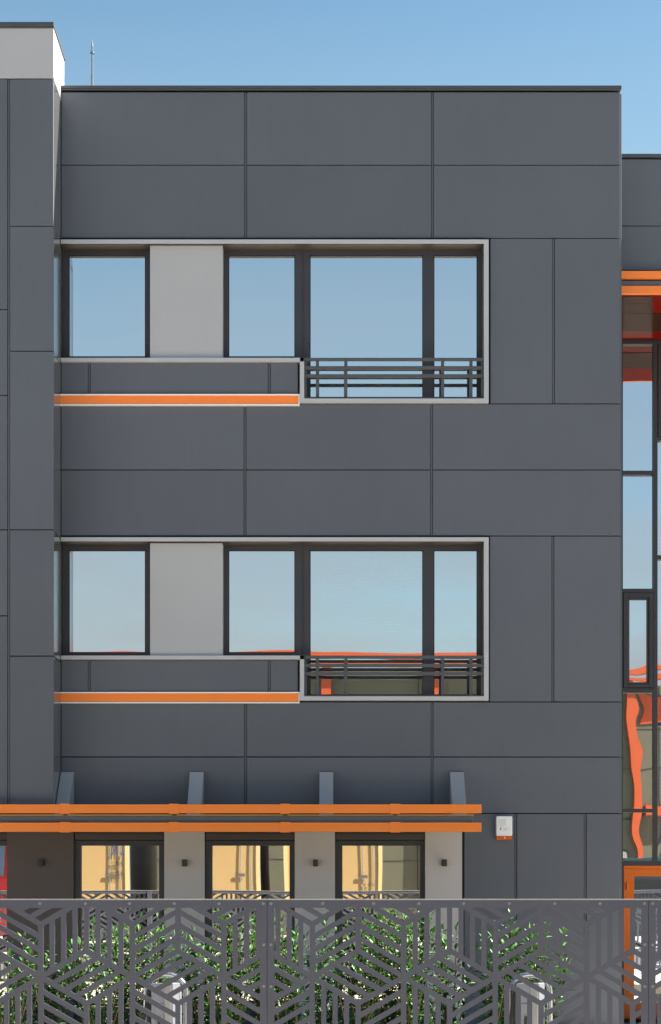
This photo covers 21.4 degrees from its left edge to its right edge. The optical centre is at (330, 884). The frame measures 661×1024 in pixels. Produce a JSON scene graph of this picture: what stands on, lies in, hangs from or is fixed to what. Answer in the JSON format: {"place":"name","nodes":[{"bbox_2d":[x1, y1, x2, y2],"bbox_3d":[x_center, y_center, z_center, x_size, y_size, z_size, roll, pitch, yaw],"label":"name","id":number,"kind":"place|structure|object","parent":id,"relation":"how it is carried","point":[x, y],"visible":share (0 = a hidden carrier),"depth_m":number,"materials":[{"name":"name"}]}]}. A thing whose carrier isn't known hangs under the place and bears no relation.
{"place":"outdoors","nodes":[
{"label":"outdoors","id":0,"kind":"place"},
{"bbox_2d":[0,932,48,1023],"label":"laurel shrub","id":1,"kind":"object","parent":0,"point":[23,1004],"visible":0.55,"depth_m":16.25,"materials":[{"name":"green plant"}]},
{"bbox_2d":[24,939,80,1023],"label":"laurel shrub","id":2,"kind":"object","parent":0,"point":[52,1004],"visible":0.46,"depth_m":16.93,"materials":[{"name":"green plant"}]},
{"bbox_2d":[64,916,137,1023],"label":"laurel shrub","id":3,"kind":"object","parent":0,"point":[82,985],"visible":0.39,"depth_m":16.21,"materials":[{"name":"green plant"}]},
{"bbox_2d":[88,912,161,1023],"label":"laurel shrub","id":4,"kind":"object","parent":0,"point":[126,1014],"visible":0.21,"depth_m":16.91,"materials":[{"name":"green plant"}]},
{"bbox_2d":[114,908,181,1022],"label":"laurel shrub","id":5,"kind":"object","parent":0,"point":[160,980],"visible":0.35,"depth_m":16.28,"materials":[{"name":"green plant"}]},
{"bbox_2d":[157,925,229,1023],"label":"laurel shrub","id":6,"kind":"object","parent":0,"point":[188,964],"visible":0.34,"depth_m":16.92,"materials":[{"name":"green plant"}]},
{"bbox_2d":[191,915,259,1023],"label":"laurel shrub","id":7,"kind":"object","parent":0,"point":[233,1002],"visible":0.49,"depth_m":16.26,"materials":[{"name":"green plant"}]},
{"bbox_2d":[238,929,297,1022],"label":"laurel shrub","id":8,"kind":"object","parent":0,"point":[256,1002],"visible":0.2,"depth_m":16.90,"materials":[{"name":"green plant"}]},
{"bbox_2d":[274,924,330,1023],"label":"laurel shrub","id":9,"kind":"object","parent":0,"point":[298,1017],"visible":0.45,"depth_m":16.32,"materials":[{"name":"green plant"}]},
{"bbox_2d":[292,918,359,1023],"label":"laurel shrub","id":10,"kind":"object","parent":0,"point":[329,1014],"visible":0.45,"depth_m":16.95,"materials":[{"name":"green plant"}]},
{"bbox_2d":[0,0,660,153],"label":"sky","id":11,"kind":"structure","parent":0,"point":[136,42],"materials":[{"name":"blue"}]},
{"bbox_2d":[328,921,392,1023],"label":"laurel shrub","id":12,"kind":"object","parent":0,"point":[370,1002],"visible":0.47,"depth_m":16.20,"materials":[{"name":"green plant"}]},
{"bbox_2d":[362,910,427,1023],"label":"laurel shrub","id":13,"kind":"object","parent":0,"point":[388,1018],"visible":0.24,"depth_m":16.91,"materials":[{"name":"green plant"}]},
{"bbox_2d":[378,910,453,1023],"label":"laurel shrub","id":14,"kind":"object","parent":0,"point":[409,1007],"visible":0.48,"depth_m":16.20,"materials":[{"name":"green plant"}]},
{"bbox_2d":[412,922,480,1023],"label":"laurel shrub","id":15,"kind":"object","parent":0,"point":[444,1006],"visible":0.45,"depth_m":16.90,"materials":[{"name":"green plant"}]},
{"bbox_2d":[476,928,515,1023],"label":"laurel shrub","id":16,"kind":"object","parent":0,"point":[486,1002],"visible":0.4,"depth_m":16.27,"materials":[{"name":"green plant"}]},
{"bbox_2d":[483,908,545,1023],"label":"laurel shrub","id":17,"kind":"object","parent":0,"point":[516,943],"visible":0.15,"depth_m":16.94,"materials":[{"name":"green plant"}]},
{"bbox_2d":[504,920,574,1023],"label":"laurel shrub","id":18,"kind":"object","parent":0,"point":[535,967],"visible":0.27,"depth_m":16.25,"materials":[{"name":"green plant"}]},
{"bbox_2d":[624,1002,656,1023],"bbox_3d":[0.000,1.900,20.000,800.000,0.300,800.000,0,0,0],"label":"ground","id":19,"kind":"structure","parent":0,"point":[626,1021],"depth_m":22.37,"materials":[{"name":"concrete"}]},
{"bbox_2d":[0,22,660,1023],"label":"office building","id":20,"kind":"structure","parent":19,"relation":"on","point":[330,478],"depth_m":20.00,"materials":[{"name":"black"}]},
{"bbox_2d":[0,832,6,1020],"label":"window","id":21,"kind":"structure","parent":20,"relation":"in","point":[3,835],"depth_m":20.10,"materials":[{"name":"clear glass"}]},
{"bbox_2d":[38,859,43,865],"bbox_3d":[-3.303,-0.248,19.949,0.060,0.080,0.098,0,0,0],"label":"wall lamp","id":22,"kind":"object","parent":20,"relation":"attached to","point":[40,862],"visible":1,"depth_m":19.91,"materials":[{"name":"black metal"}]},
{"bbox_2d":[90,40,93,84],"bbox_3d":[-2.772,-9.279,20.350,0.180,1.120,0.175,0,0,0],"label":"lightning rod","id":23,"kind":"object","parent":20,"relation":"on","point":[92,75],"visible":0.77,"depth_m":20.34,"materials":[{"name":"metal"}]},
{"bbox_2d":[63,250,149,357],"bbox_3d":[-2.596,-6.700,20.200,1.032,1.286,0.070,0,0,0],"label":"window","id":24,"kind":"structure","parent":20,"relation":"in","point":[106,293],"depth_m":20.19,"materials":[{"name":"clear glass"}]},
{"bbox_2d":[63,545,149,655],"bbox_3d":[-2.596,-3.278,20.200,1.032,1.308,0.070,0,0,0],"label":"window","id":25,"kind":"structure","parent":20,"relation":"in","point":[106,588],"depth_m":20.19,"materials":[{"name":"clear glass"}]},
{"bbox_2d":[74,832,163,1023],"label":"window","id":26,"kind":"structure","parent":20,"relation":"in","point":[102,869],"depth_m":20.10,"materials":[{"name":"clear glass"}]},
{"bbox_2d":[182,859,186,865],"bbox_3d":[-1.665,-0.248,19.949,0.060,0.080,0.098,0,0,0],"label":"wall lamp","id":27,"kind":"object","parent":20,"relation":"attached to","point":[184,862],"visible":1,"depth_m":19.90,"materials":[{"name":"black metal"}]},
{"bbox_2d":[204,832,294,1023],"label":"window","id":28,"kind":"structure","parent":20,"relation":"in","point":[233,869],"depth_m":20.10,"materials":[{"name":"clear glass"}]},
{"bbox_2d":[223,250,303,357],"bbox_3d":[-0.777,-6.700,20.199,0.939,1.286,0.072,0,0,0],"label":"window","id":29,"kind":"structure","parent":20,"relation":"in","point":[263,290],"depth_m":20.19,"materials":[{"name":"clear glass"}]},
{"bbox_2d":[223,545,303,655],"bbox_3d":[-0.777,-3.278,20.199,0.939,1.308,0.072,0,0,0],"label":"window","id":30,"kind":"structure","parent":20,"relation":"in","point":[263,585],"depth_m":20.19,"materials":[{"name":"clear glass"}]},
{"bbox_2d":[313,859,317,865],"bbox_3d":[-0.169,-0.248,19.949,0.060,0.080,0.098,0,0,0],"label":"wall lamp","id":31,"kind":"object","parent":20,"relation":"attached to","point":[315,862],"visible":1,"depth_m":19.90,"materials":[{"name":"black metal"}]},
{"bbox_2d":[335,832,424,1023],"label":"window","id":32,"kind":"structure","parent":20,"relation":"in","point":[363,869],"depth_m":20.10,"materials":[{"name":"clear glass"}]},
{"bbox_2d":[304,250,481,396],"bbox_3d":[0.735,-6.466,20.200,2.079,1.755,0.070,0,0,0],"label":"window","id":33,"kind":"structure","parent":20,"relation":"in","point":[358,303],"depth_m":20.19,"materials":[{"name":"clear glass"}]},
{"bbox_2d":[304,545,481,694],"bbox_3d":[0.735,-3.044,20.200,2.079,1.777,0.070,0,0,0],"label":"window","id":34,"kind":"structure","parent":20,"relation":"in","point":[360,600],"depth_m":20.19,"materials":[{"name":"clear glass"}]},
{"bbox_2d":[442,859,446,865],"bbox_3d":[1.299,-0.248,19.949,0.060,0.080,0.098,0,0,0],"label":"wall lamp","id":35,"kind":"object","parent":20,"relation":"attached to","point":[444,862],"visible":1,"depth_m":19.90,"materials":[{"name":"black metal"}]},
{"bbox_2d":[496,816,511,839],"bbox_3d":[1.980,-0.647,19.960,0.182,0.270,0.075,0,0,0],"label":"alarm siren","id":36,"kind":"object","parent":20,"relation":"attached to","point":[503,827],"visible":1,"depth_m":19.93,"materials":[{"name":"white plastic"}]},
{"bbox_2d":[624,866,660,1018],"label":"door","id":37,"kind":"structure","parent":20,"relation":"in","point":[640,882],"depth_m":22.05,"materials":[{"name":"orange paint"}]},
{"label":"pavement","id":38,"kind":"structure","parent":0,"visible":0},
{"bbox_2d":[143,972,188,1023],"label":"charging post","id":39,"kind":"object","parent":38,"relation":"on","point":[162,1001],"visible":0.4,"depth_m":13.39,"materials":[{"name":"white metal"}]},
{"bbox_2d":[0,899,660,1023],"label":"metal fence","id":40,"kind":"object","parent":38,"relation":"on","point":[267,996],"visible":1,"depth_m":11.60,"materials":[{"name":"grey metal"}]},
{"bbox_2d":[509,972,551,1023],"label":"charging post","id":41,"kind":"object","parent":38,"relation":"on","point":[512,999],"visible":0.51,"depth_m":13.38,"materials":[{"name":"white metal"}]}
]}

